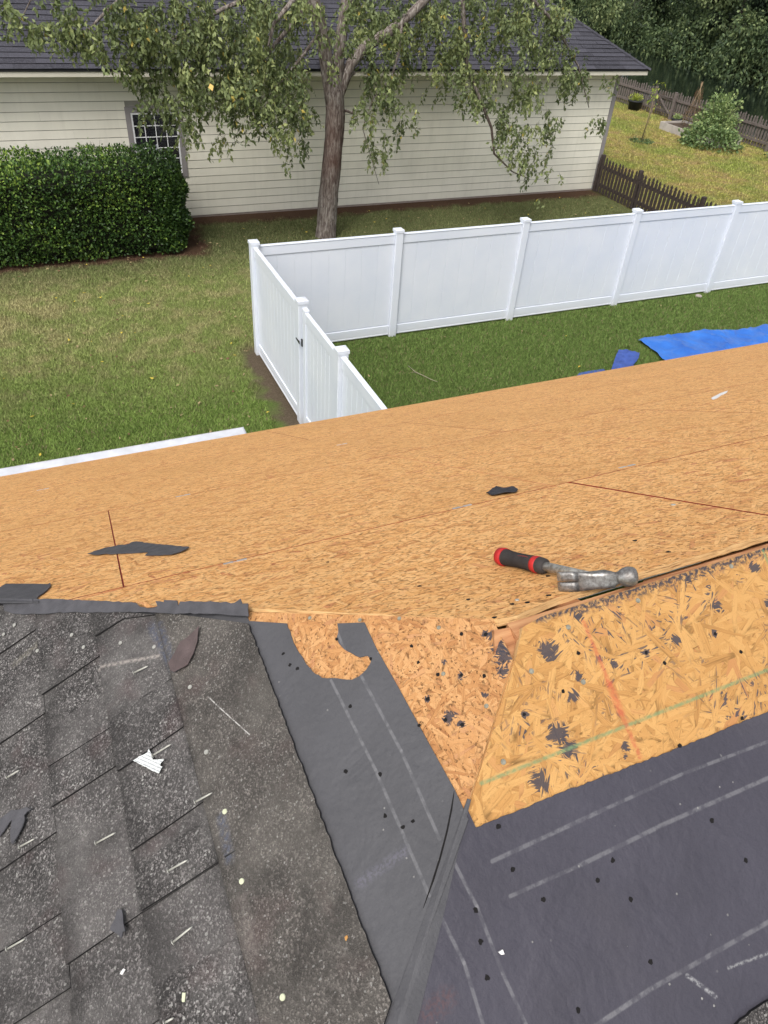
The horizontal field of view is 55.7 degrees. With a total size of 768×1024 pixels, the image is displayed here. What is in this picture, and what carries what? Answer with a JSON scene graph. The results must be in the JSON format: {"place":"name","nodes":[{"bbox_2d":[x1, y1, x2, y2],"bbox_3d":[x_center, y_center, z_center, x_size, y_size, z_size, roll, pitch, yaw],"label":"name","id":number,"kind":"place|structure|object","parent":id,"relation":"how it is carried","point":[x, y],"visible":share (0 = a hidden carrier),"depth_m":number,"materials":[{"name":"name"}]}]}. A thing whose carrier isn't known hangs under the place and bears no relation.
{"place":"outdoors","nodes":[
{"label":"outdoors","id":0,"kind":"place"},
{"bbox_2d":[0,253,276,467],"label":"grass","id":1,"kind":"structure","parent":0,"point":[140,352],"depth_m":11.35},
{"bbox_2d":[0,0,767,600],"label":"ground","id":2,"kind":"structure","parent":0,"point":[278,406],"depth_m":13.14,"materials":[{"name":"green plant"}]},
{"bbox_2d":[0,138,194,267],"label":"hedge","id":3,"kind":"object","parent":2,"relation":"on","point":[65,206],"visible":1,"depth_m":13.93,"materials":[{"name":"green plant"}]},
{"bbox_2d":[0,0,619,238],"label":"yard tree","id":4,"kind":"object","parent":2,"relation":"on","point":[394,35],"visible":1,"depth_m":13.78,"materials":[{"name":"green plant"}]},
{"bbox_2d":[253,247,386,423],"bbox_3d":[-0.737,-1.441,9.206,0.154,1.895,6.022,-13,42,-20],"label":"white fence","id":5,"kind":"object","parent":2,"relation":"on","point":[280,304],"visible":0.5,"depth_m":10.05,"materials":[{"name":"plastic"}]},
{"bbox_2d":[296,307,334,422],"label":"fence gate","id":6,"kind":"structure","parent":5,"relation":"attached to","point":[317,344],"depth_m":9.23,"materials":[{"name":"white plastic"}]},
{"bbox_2d":[0,0,650,217],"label":"neighbour house","id":7,"kind":"structure","parent":2,"relation":"on","point":[447,153],"depth_m":17.00,"materials":[{"name":"beige"}]},
{"bbox_2d":[124,106,187,176],"bbox_3d":[-4.842,-7.884,15.535,1.155,1.390,0.058,-13,42,-20],"label":"window","id":8,"kind":"structure","parent":7,"relation":"in","point":[154,132],"depth_m":15.38,"materials":[{"name":"white plastic"}]},
{"bbox_2d":[2,197,759,460],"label":"fallen leaves","id":9,"kind":"object","parent":2,"relation":"on","point":[13,459],"visible":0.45,"depth_m":12.16,"materials":[{"name":"beige plant"}]},
{"bbox_2d":[0,342,767,1023],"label":"house","id":10,"kind":"structure","parent":2,"relation":"on","point":[430,752],"depth_m":1.23,"materials":[{"name":"brown wood"}]},
{"bbox_2d":[5,770,18,779],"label":"loose nail","id":11,"kind":"object","parent":10,"relation":"attached to","point":[6,777],"visible":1,"depth_m":1.40,"materials":[{"name":"metal"}]},
{"bbox_2d":[5,939,24,951],"bbox_3d":[-0.601,0.705,1.186,0.033,0.018,0.009,-13,42,-20],"label":"loose nail","id":12,"kind":"object","parent":10,"relation":"attached to","point":[7,948],"visible":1,"depth_m":1.18,"materials":[{"name":"metal"}]},
{"bbox_2d":[0,807,30,843],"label":"felt scrap","id":13,"kind":"object","parent":10,"relation":"on","point":[16,818],"visible":1,"depth_m":1.33,"materials":[{"name":"grey fabric"}]},
{"bbox_2d":[18,839,33,848],"bbox_3d":[-0.637,0.590,1.297,0.030,0.016,0.009,-13,42,-20],"label":"loose nail","id":14,"kind":"object","parent":10,"relation":"on","point":[19,846],"visible":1,"depth_m":1.29,"materials":[{"name":"metal"}]},
{"bbox_2d":[94,832,115,845],"bbox_3d":[-0.474,0.554,1.236,0.037,0.020,0.009,-13,42,-20],"label":"loose nail","id":15,"kind":"object","parent":10,"relation":"on","point":[97,842],"visible":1,"depth_m":1.23,"materials":[{"name":"metal"}]},
{"bbox_2d":[110,909,125,937],"bbox_3d":[-0.415,0.643,1.130,0.026,0.004,0.043,-34,46,1],"label":"felt scrap","id":16,"kind":"object","parent":10,"relation":"on","point":[117,926],"visible":1,"depth_m":1.13,"materials":[{"name":"grey fabric"}]},
{"bbox_2d":[88,541,188,555],"bbox_3d":[-0.699,0.110,2.061,0.265,0.007,0.288,-13,13,-20],"label":"felt scrap","id":17,"kind":"object","parent":10,"relation":"on","point":[152,549],"visible":1,"depth_m":2.08,"materials":[{"name":"grey fabric"}]},
{"bbox_2d":[132,666,147,674],"bbox_3d":[-0.480,0.310,1.433,0.031,0.017,0.009,-13,42,-20],"label":"loose nail","id":18,"kind":"object","parent":10,"relation":"on","point":[134,672],"visible":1,"depth_m":1.43,"materials":[{"name":"metal"}]},
{"bbox_2d":[133,749,163,772],"bbox_3d":[-0.416,0.446,1.289,0.059,0.004,0.061,-34,46,0],"label":"label scrap","id":19,"kind":"object","parent":10,"relation":"on","point":[147,761],"visible":1,"depth_m":1.29,"materials":[{"name":"white paper"}]},
{"bbox_2d":[151,744,170,757],"bbox_3d":[-0.396,0.425,1.296,0.037,0.021,0.009,-13,42,-20],"label":"loose nail","id":20,"kind":"object","parent":10,"relation":"attached to","point":[152,754],"visible":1,"depth_m":1.29,"materials":[{"name":"metal"}]},
{"bbox_2d":[163,1017,173,1023],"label":"loose nail","id":21,"kind":"object","parent":10,"relation":"attached to","point":[167,1021],"visible":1,"depth_m":1.01,"materials":[{"name":"metal"}]},
{"bbox_2d":[166,860,186,873],"bbox_3d":[-0.327,0.560,1.151,0.034,0.019,0.009,-13,42,-20],"label":"loose nail","id":22,"kind":"object","parent":10,"relation":"attached to","point":[172,868],"visible":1,"depth_m":1.15,"materials":[{"name":"metal"}]},
{"bbox_2d":[171,926,192,944],"bbox_3d":[-0.300,0.631,1.081,0.034,0.019,0.010,-13,42,-20],"label":"loose nail","id":23,"kind":"object","parent":10,"relation":"attached to","point":[178,937],"visible":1,"depth_m":1.08,"materials":[{"name":"metal"}]},
{"bbox_2d":[168,626,198,671],"bbox_3d":[-0.386,0.270,1.415,0.085,0.007,0.066,-34,46,1],"label":"felt scrap","id":24,"kind":"object","parent":10,"relation":"on","point":[181,657],"visible":1,"depth_m":1.42,"materials":[{"name":"fabric"}]},
{"bbox_2d":[182,993,185,1001],"bbox_3d":[-0.284,0.688,1.031,0.008,0.002,0.013,-34,46,0],"label":"paper chip","id":25,"kind":"object","parent":10,"relation":"on","point":[183,996],"visible":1,"depth_m":1.03,"materials":[{"name":"paper"}]},
{"bbox_2d":[193,792,212,804],"bbox_3d":[-0.300,0.473,1.205,0.032,0.018,0.009,-13,42,-20],"label":"loose nail","id":26,"kind":"object","parent":10,"relation":"on","point":[196,801],"visible":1,"depth_m":1.20,"materials":[{"name":"metal"}]},
{"bbox_2d":[486,486,517,494],"bbox_3d":[0.351,-0.065,2.151,0.092,0.011,0.098,-13,13,-20],"label":"felt scrap","id":27,"kind":"object","parent":10,"relation":"on","point":[495,490],"visible":1,"depth_m":2.15,"materials":[{"name":"black fabric"}]},
{"bbox_2d":[494,547,638,591],"bbox_3d":[0.312,0.114,1.350,0.095,0.168,0.285,-30,50,-34],"label":"claw hammer","id":28,"kind":"object","parent":10,"relation":"on","point":[576,580],"visible":1,"depth_m":1.27,"materials":[{"name":"metal"}]},
{"bbox_2d":[711,391,726,399],"bbox_3d":[1.691,-0.587,3.652,0.298,0.005,0.186,-13,13,-20],"label":"paper strip","id":29,"kind":"object","parent":10,"relation":"on","point":[717,396],"visible":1,"depth_m":3.65,"materials":[{"name":"white paper"}]},
{"bbox_2d":[248,200,767,354],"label":"white fence","id":30,"kind":"object","parent":2,"relation":"on","point":[399,280],"visible":0.94,"depth_m":12.90,"materials":[{"name":"plastic"}]},
{"bbox_2d":[552,0,626,31],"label":"tree","id":31,"kind":"object","parent":2,"relation":"on","point":[597,9],"visible":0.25,"depth_m":45.12,"materials":[{"name":"green plant"}]},
{"bbox_2d":[573,0,640,34],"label":"tree","id":32,"kind":"object","parent":2,"relation":"on","point":[582,15],"visible":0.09,"depth_m":54.73,"materials":[{"name":"green plant"}]},
{"bbox_2d":[628,92,643,110],"bbox_3d":[10.418,-17.037,30.142,0.626,0.667,0.623,-13,42,-20],"label":"plant pot","id":33,"kind":"object","parent":2,"relation":"on","point":[635,103],"visible":1,"depth_m":30.05,"materials":[{"name":"black plastic"}]},
{"bbox_2d":[629,81,665,144],"bbox_3d":[9.160,-13.825,25.135,0.896,1.940,0.916,-13,42,-20],"label":"sapling","id":34,"kind":"object","parent":2,"relation":"on","point":[647,140],"visible":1,"depth_m":25.39,"materials":[{"name":"green plant"}]},
{"bbox_2d":[592,154,716,211],"bbox_3d":[6.988,-7.937,18.598,0.163,1.055,4.981,-14,43,-21],"label":"picket fence","id":35,"kind":"object","parent":2,"relation":"on","point":[639,183],"visible":0.63,"depth_m":19.03,"materials":[{"name":"brown wood"}]},
{"bbox_2d":[583,0,767,94],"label":"bank undergrowth","id":36,"kind":"object","parent":2,"relation":"on","point":[723,55],"visible":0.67,"depth_m":46.55,"materials":[{"name":"green plant"}]},
{"bbox_2d":[671,113,683,120],"bbox_3d":[11.329,-15.190,28.142,0.429,0.470,0.434,32,46,29],"label":"plant pot","id":37,"kind":"object","parent":2,"relation":"on","point":[676,117],"visible":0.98,"depth_m":28.07,"materials":[{"name":"black plastic"}]},
{"bbox_2d":[598,96,767,211],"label":"grass","id":38,"kind":"structure","parent":2,"relation":"on","point":[670,166],"depth_m":23.85,"materials":[{"name":"green plant"}]},
{"bbox_2d":[640,0,742,31],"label":"tree","id":39,"kind":"object","parent":2,"relation":"on","point":[687,9],"visible":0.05,"depth_m":56.27,"materials":[{"name":"green plant"}]},
{"bbox_2d":[616,76,767,151],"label":"picket fence","id":40,"kind":"object","parent":2,"relation":"on","point":[641,90],"visible":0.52,"depth_m":28.56,"materials":[{"name":"wood"}]},
{"bbox_2d":[654,90,673,116],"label":"picket gate","id":41,"kind":"structure","parent":40,"relation":"attached to","point":[663,104],"depth_m":29.32,"materials":[{"name":"grey wood"}]},
{"bbox_2d":[641,0,746,42],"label":"tree","id":42,"kind":"object","parent":2,"relation":"on","point":[660,3],"visible":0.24,"depth_m":50.72,"materials":[{"name":"green plant"}]},
{"bbox_2d":[659,121,740,147],"bbox_3d":[11.611,-13.947,26.825,1.200,0.260,2.950,-13,42,-20],"label":"raised bed","id":43,"kind":"object","parent":2,"relation":"on","point":[671,126],"visible":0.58,"depth_m":27.33,"materials":[{"name":"grey concrete"}]},
{"bbox_2d":[681,82,703,126],"bbox_3d":[11.540,-15.052,27.049,0.816,1.675,0.809,-13,42,-20],"label":"bean trellis","id":44,"kind":"object","parent":43,"relation":"on","point":[696,95],"visible":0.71,"depth_m":26.96,"materials":[{"name":"brown wood"}]},
{"bbox_2d":[685,86,743,138],"bbox_3d":[12.005,-14.108,25.916,1.888,1.838,1.987,-13,42,-20],"label":"garden bush","id":45,"kind":"object","parent":43,"relation":"in","point":[714,113],"visible":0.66,"depth_m":25.71,"materials":[{"name":"green plant"}]},
{"bbox_2d":[639,324,767,359],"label":"tarp","id":46,"kind":"object","parent":2,"relation":"on","point":[674,346],"visible":0.55,"depth_m":13.12,"materials":[{"name":"blue plastic"}]},
{"bbox_2d":[676,119,744,154],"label":"plants","id":47,"kind":"object","parent":2,"relation":"on","point":[692,136],"visible":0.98,"depth_m":25.40,"materials":[{"name":"green plant"}]},
{"bbox_2d":[679,0,767,63],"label":"tree","id":48,"kind":"object","parent":2,"relation":"on","point":[714,19],"visible":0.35,"depth_m":44.91,"materials":[{"name":"green plant"}]},
{"bbox_2d":[729,0,767,70],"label":"tree","id":49,"kind":"object","parent":2,"relation":"on","point":[757,6],"visible":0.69,"depth_m":41.52,"materials":[{"name":"green plant"}]},
{"bbox_2d":[190,193,630,345],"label":"grass","id":50,"kind":"structure","parent":0,"point":[436,210],"depth_m":17.05,"materials":[{"name":"green plant"}]},
{"bbox_2d":[333,283,767,408],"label":"grass","id":51,"kind":"structure","parent":0,"point":[655,325],"depth_m":12.71,"materials":[{"name":"green plant"}]},
{"bbox_2d":[577,369,603,375],"bbox_3d":[3.368,-2.152,11.845,0.999,0.013,0.517,-24,47,-30],"label":"tarp","id":52,"kind":"object","parent":51,"relation":"on","point":[599,370],"visible":0.08,"depth_m":12.06,"materials":[{"name":"blue plastic"}]},
{"bbox_2d":[611,349,638,369],"bbox_3d":[4.083,-2.543,12.303,0.370,0.092,1.040,18,41,16],"label":"tarp","id":53,"kind":"object","parent":51,"relation":"on","point":[626,357],"visible":0.66,"depth_m":12.42,"materials":[{"name":"blue plastic"}]},
{"bbox_2d":[599,32,767,140],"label":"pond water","id":54,"kind":"structure","parent":0,"point":[686,82],"depth_m":41.24,"materials":[{"name":"green liquid"}]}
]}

